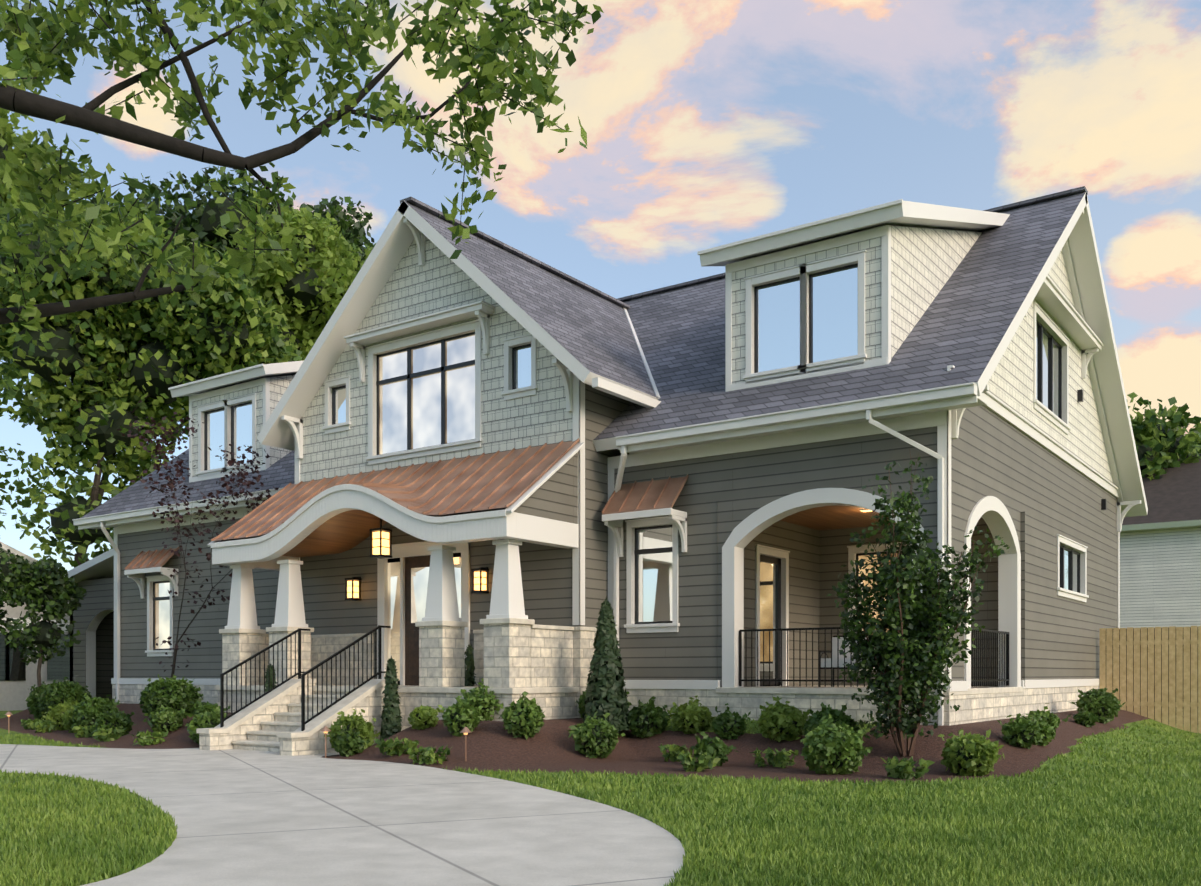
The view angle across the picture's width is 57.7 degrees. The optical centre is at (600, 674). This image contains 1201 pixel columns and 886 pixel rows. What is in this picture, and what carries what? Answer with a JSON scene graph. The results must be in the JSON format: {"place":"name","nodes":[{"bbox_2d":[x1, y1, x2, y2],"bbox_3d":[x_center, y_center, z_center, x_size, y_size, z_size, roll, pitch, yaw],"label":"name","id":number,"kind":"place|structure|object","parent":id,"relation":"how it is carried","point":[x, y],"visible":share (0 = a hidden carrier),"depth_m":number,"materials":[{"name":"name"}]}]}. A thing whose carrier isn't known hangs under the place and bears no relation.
{"place":"outdoors","nodes":[
{"label":"outdoors","id":0,"kind":"place"},
{"bbox_2d":[0,0,603,341],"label":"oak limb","id":1,"kind":"object","parent":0,"point":[33,57],"visible":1,"depth_m":7.90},
{"bbox_2d":[0,744,684,885],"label":"driveway","id":2,"kind":"structure","parent":0,"point":[254,818],"depth_m":9.44,"materials":[{"name":"concrete"}]},
{"bbox_2d":[0,700,1200,884],"bbox_3d":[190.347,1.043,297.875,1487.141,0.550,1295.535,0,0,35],"label":"ground","id":3,"kind":"structure","parent":0,"point":[549,747],"depth_m":16.46,"materials":[{"name":"brown soil"}]},
{"bbox_2d":[0,592,13,630],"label":"tree","id":4,"kind":"object","parent":3,"relation":"on","point":[4,623],"visible":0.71,"depth_m":31.50,"materials":[{"name":"green plant"}]},
{"bbox_2d":[0,544,86,686],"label":"tree","id":5,"kind":"object","parent":3,"relation":"on","point":[50,586],"visible":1,"depth_m":30.09,"materials":[{"name":"green plant"}]},
{"bbox_2d":[0,108,96,529],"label":"tree","id":6,"kind":"object","parent":3,"relation":"on","point":[7,134],"visible":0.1,"depth_m":44.06,"materials":[{"name":"green plant"}]},
{"bbox_2d":[65,549,113,699],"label":"wing body","id":7,"kind":"structure","parent":3,"relation":"on","point":[101,566],"depth_m":33.24,"materials":[{"name":"grey wood"}]},
{"bbox_2d":[70,578,113,697],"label":"exterior wall","id":8,"kind":"structure","parent":7,"relation":"attached to","point":[93,610],"depth_m":32.23,"materials":[{"name":"grey wood"}]},
{"bbox_2d":[0,194,304,567],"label":"tree","id":9,"kind":"object","parent":3,"relation":"on","point":[113,368],"visible":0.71,"depth_m":38.87,"materials":[{"name":"green plant"}]},
{"bbox_2d":[117,412,278,678],"bbox_3d":[-8.565,-2.317,24.381,4.262,7.130,1.950,0,0,4],"label":"japanese maple","id":10,"kind":"object","parent":3,"relation":"on","point":[171,483],"visible":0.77,"depth_m":24.42,"materials":[{"name":"purple plant"}]},
{"bbox_2d":[76,166,375,346],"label":"tree","id":11,"kind":"object","parent":3,"relation":"on","point":[202,220],"visible":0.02,"depth_m":54.61,"materials":[{"name":"green plant"}]},
{"bbox_2d":[5,711,471,760],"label":"path lights","id":12,"kind":"object","parent":3,"relation":"on","point":[465,730],"visible":0.94,"depth_m":17.16,"materials":[{"name":"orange metal"}]},
{"bbox_2d":[230,205,371,361],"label":"tree","id":13,"kind":"object","parent":3,"relation":"on","point":[308,297],"visible":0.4,"depth_m":46.66,"materials":[{"name":"green plant"}]},
{"bbox_2d":[263,597,630,740],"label":"evergreens","id":14,"kind":"object","parent":3,"relation":"on","point":[606,684],"visible":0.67,"depth_m":18.22,"materials":[{"name":"green plant"}]},
{"bbox_2d":[20,674,1124,779],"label":"shrubs","id":15,"kind":"object","parent":3,"relation":"on","point":[832,740],"visible":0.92,"depth_m":17.11,"materials":[{"name":"green plant"}]},
{"bbox_2d":[388,553,779,685],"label":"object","id":16,"kind":"object","parent":3,"relation":"on","point":[398,560],"depth_m":23.75,"materials":[{"name":"beige"}]},
{"bbox_2d":[0,718,1200,885],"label":"grass","id":17,"kind":"structure","parent":3,"relation":"on","point":[68,854],"depth_m":9.30,"materials":[{"name":"green plant"}]},
{"bbox_2d":[0,454,1200,710],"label":"neighboring houses","id":18,"kind":"structure","parent":3,"relation":"on","point":[1160,564],"depth_m":42.54,"materials":[{"name":"white"}]},
{"bbox_2d":[112,624,1099,755],"bbox_3d":[-1.418,0.388,26.592,22.600,2.460,18.850,0,0,35],"label":"stone","id":19,"kind":"object","parent":3,"relation":"on","point":[516,656],"visible":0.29,"depth_m":19.10,"materials":[{"name":"beige stone"}]},
{"bbox_2d":[196,618,1023,745],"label":"caps","id":20,"kind":"object","parent":19,"relation":"on","point":[325,718],"visible":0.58,"depth_m":18.94,"materials":[{"name":"beige stone"}]},
{"bbox_2d":[72,199,1140,724],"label":"trim","id":21,"kind":"structure","parent":20,"relation":"on","point":[942,409],"depth_m":19.42,"materials":[{"name":"white"}]},
{"bbox_2d":[118,518,278,678],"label":"front wall","id":22,"kind":"structure","parent":21,"relation":"attached to","point":[204,658],"depth_m":27.62,"materials":[{"name":"grey wood"}]},
{"bbox_2d":[192,385,262,477],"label":"dormer front wall","id":23,"kind":"structure","parent":21,"relation":"attached to","point":[258,390],"depth_m":27.75,"materials":[{"name":"white"}]},
{"bbox_2d":[170,361,303,397],"bbox_3d":[-7.749,-8.387,30.108,3.820,2.289,6.715,0,0,35],"label":"dormer roof","id":24,"kind":"object","parent":21,"relation":"on","point":[278,369],"visible":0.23,"depth_m":27.13,"materials":[{"name":"white"}]},
{"bbox_2d":[282,510,454,556],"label":"porch ceiling","id":25,"kind":"structure","parent":21,"relation":"attached to","point":[343,531],"depth_m":21.98,"materials":[{"name":"brown wood"}]},
{"bbox_2d":[345,518,488,600],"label":"lantern lights","id":26,"kind":"object","parent":25,"relation":"on","point":[480,576],"visible":0.98,"depth_m":20.73,"materials":[{"name":"black metal"}]},
{"bbox_2d":[220,452,577,541],"bbox_3d":[-4.129,-3.400,20.886,7.810,1.455,1.900,0,0,35],"label":"siding","id":27,"kind":"object","parent":21,"relation":"attached to","point":[554,496],"visible":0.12,"depth_m":18.95,"materials":[{"name":"grey wood"}]},
{"bbox_2d":[125,438,687,569],"bbox_3d":[-6.106,-3.461,22.767,16.670,1.500,2.952,0,0,35],"label":"copper roof","id":28,"kind":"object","parent":21,"relation":"on","point":[497,479],"visible":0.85,"depth_m":19.81,"materials":[{"name":"brown metal"}]},
{"bbox_2d":[388,555,460,685],"bbox_3d":[-3.503,-1.072,21.644,2.100,2.580,0.140,0,0,35],"label":"front door","id":29,"kind":"structure","parent":21,"relation":"attached to","point":[416,575],"depth_m":21.87,"materials":[{"name":"brown"}]},
{"bbox_2d":[300,236,571,481],"bbox_3d":[-3.469,-6.479,21.675,7.680,4.894,0.150,0,0,35],"label":"gable","id":30,"kind":"object","parent":21,"relation":"attached to","point":[440,280],"visible":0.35,"depth_m":21.44,"materials":[{"name":"white"}]},
{"bbox_2d":[300,507,578,685],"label":"wall","id":31,"kind":"structure","parent":21,"relation":"attached to","point":[546,573],"depth_m":22.16,"materials":[{"name":"grey wood"}]},
{"bbox_2d":[579,383,628,626],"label":"exterior wall","id":32,"kind":"structure","parent":21,"relation":"attached to","point":[603,410],"depth_m":19.83,"materials":[{"name":"grey wood"}]},
{"bbox_2d":[81,186,1147,517],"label":"roofs","id":33,"kind":"structure","parent":21,"relation":"on","point":[665,346],"depth_m":21.39,"materials":[{"name":"grey"}]},
{"bbox_2d":[269,375,294,465],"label":"dormer cheeks","id":34,"kind":"object","parent":33,"relation":"on","point":[279,385],"depth_m":27.05,"materials":[{"name":"grey wood"}]},
{"bbox_2d":[890,226,981,358],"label":"dormer cheeks","id":35,"kind":"object","parent":33,"relation":"on","point":[925,262],"visible":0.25,"depth_m":18.84,"materials":[{"name":"beige wood"}]},
{"bbox_2d":[153,263,1106,684],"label":"frames","id":36,"kind":"structure","parent":21,"relation":"attached to","point":[441,369],"depth_m":21.42,"materials":[{"name":"black"}]},
{"bbox_2d":[155,267,1077,678],"bbox_3d":[-1.161,-3.367,22.890,22.850,7.130,7.519,0,0,10],"label":"glass","id":37,"kind":"object","parent":36,"relation":"in","point":[835,315],"visible":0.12,"depth_m":21.01,"materials":[{"name":"blue"}]},
{"bbox_2d":[614,426,936,687],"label":"front wall","id":38,"kind":"structure","parent":21,"relation":"attached to","point":[739,487],"depth_m":18.77,"materials":[{"name":"grey wood"}]},
{"bbox_2d":[732,237,880,383],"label":"dormer front wall","id":39,"kind":"structure","parent":21,"relation":"attached to","point":[872,247],"depth_m":18.36,"materials":[{"name":"white"}]},
{"bbox_2d":[700,201,1009,265],"bbox_3d":[5.181,-8.387,20.983,3.670,2.289,6.715,0,0,35],"label":"dormer roof","id":40,"kind":"object","parent":21,"relation":"on","point":[915,214],"visible":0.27,"depth_m":18.54,"materials":[{"name":"white"}]},
{"bbox_2d":[951,405,1117,687],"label":"wall","id":41,"kind":"structure","parent":21,"relation":"attached to","point":[1014,470],"depth_m":21.16,"materials":[{"name":"grey wood"}]},
{"bbox_2d":[987,250,1112,482],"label":"upper wall","id":42,"kind":"structure","parent":21,"relation":"attached to","point":[1010,383],"depth_m":22.66,"materials":[{"name":"white"}]},
{"bbox_2d":[220,625,1008,730],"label":"railings","id":43,"kind":"object","parent":20,"relation":"on","point":[379,672],"visible":0.88,"depth_m":18.72,"materials":[{"name":"black metal"}]},
{"bbox_2d":[717,502,819,686],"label":"wall","id":44,"kind":"structure","parent":20,"relation":"on","point":[801,544],"depth_m":21.31,"materials":[{"name":"grey wood"}]},
{"bbox_2d":[819,635,881,686],"bbox_3d":[4.359,-0.240,18.996,0.930,0.915,0.630,0,0,35],"label":"patio chair","id":45,"kind":"object","parent":20,"relation":"on","point":[834,657],"visible":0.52,"depth_m":19.00,"materials":[{"name":"black metal"}]},
{"bbox_2d":[826,453,1009,756],"bbox_3d":[4.459,-0.998,15.228,1.967,4.294,2.132,0,0,-28],"label":"holly tree","id":46,"kind":"object","parent":3,"relation":"on","point":[913,649],"visible":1,"depth_m":15.03,"materials":[{"name":"green plant"}]},
{"bbox_2d":[1100,626,1200,732],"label":"fence","id":47,"kind":"object","parent":3,"relation":"on","point":[1152,673],"visible":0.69,"depth_m":24.77,"materials":[{"name":"brown wood"}]},
{"bbox_2d":[1127,392,1200,480],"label":"tree","id":48,"kind":"object","parent":3,"relation":"on","point":[1160,443],"visible":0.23,"depth_m":46.00,"materials":[{"name":"green plant"}]},
{"bbox_2d":[0,0,1200,570],"label":"sky","id":49,"kind":"structure","parent":0,"point":[707,124],"materials":[{"name":"blue"}]},
{"bbox_2d":[781,505,895,530],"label":"porch ceiling","id":50,"kind":"structure","parent":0,"point":[830,517],"depth_m":20.55,"materials":[{"name":"brown wood"}]},
{"bbox_2d":[859,509,871,511],"bbox_3d":[4.746,-2.930,19.457,0.200,0.025,0.200,0,0,35],"label":"can light","id":51,"kind":"object","parent":50,"relation":"in","point":[865,510],"visible":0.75,"depth_m":19.41,"materials":[{"name":"yellow"}]},
{"bbox_2d":[820,512,1024,686],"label":"wall","id":52,"kind":"structure","parent":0,"point":[834,543],"depth_m":21.55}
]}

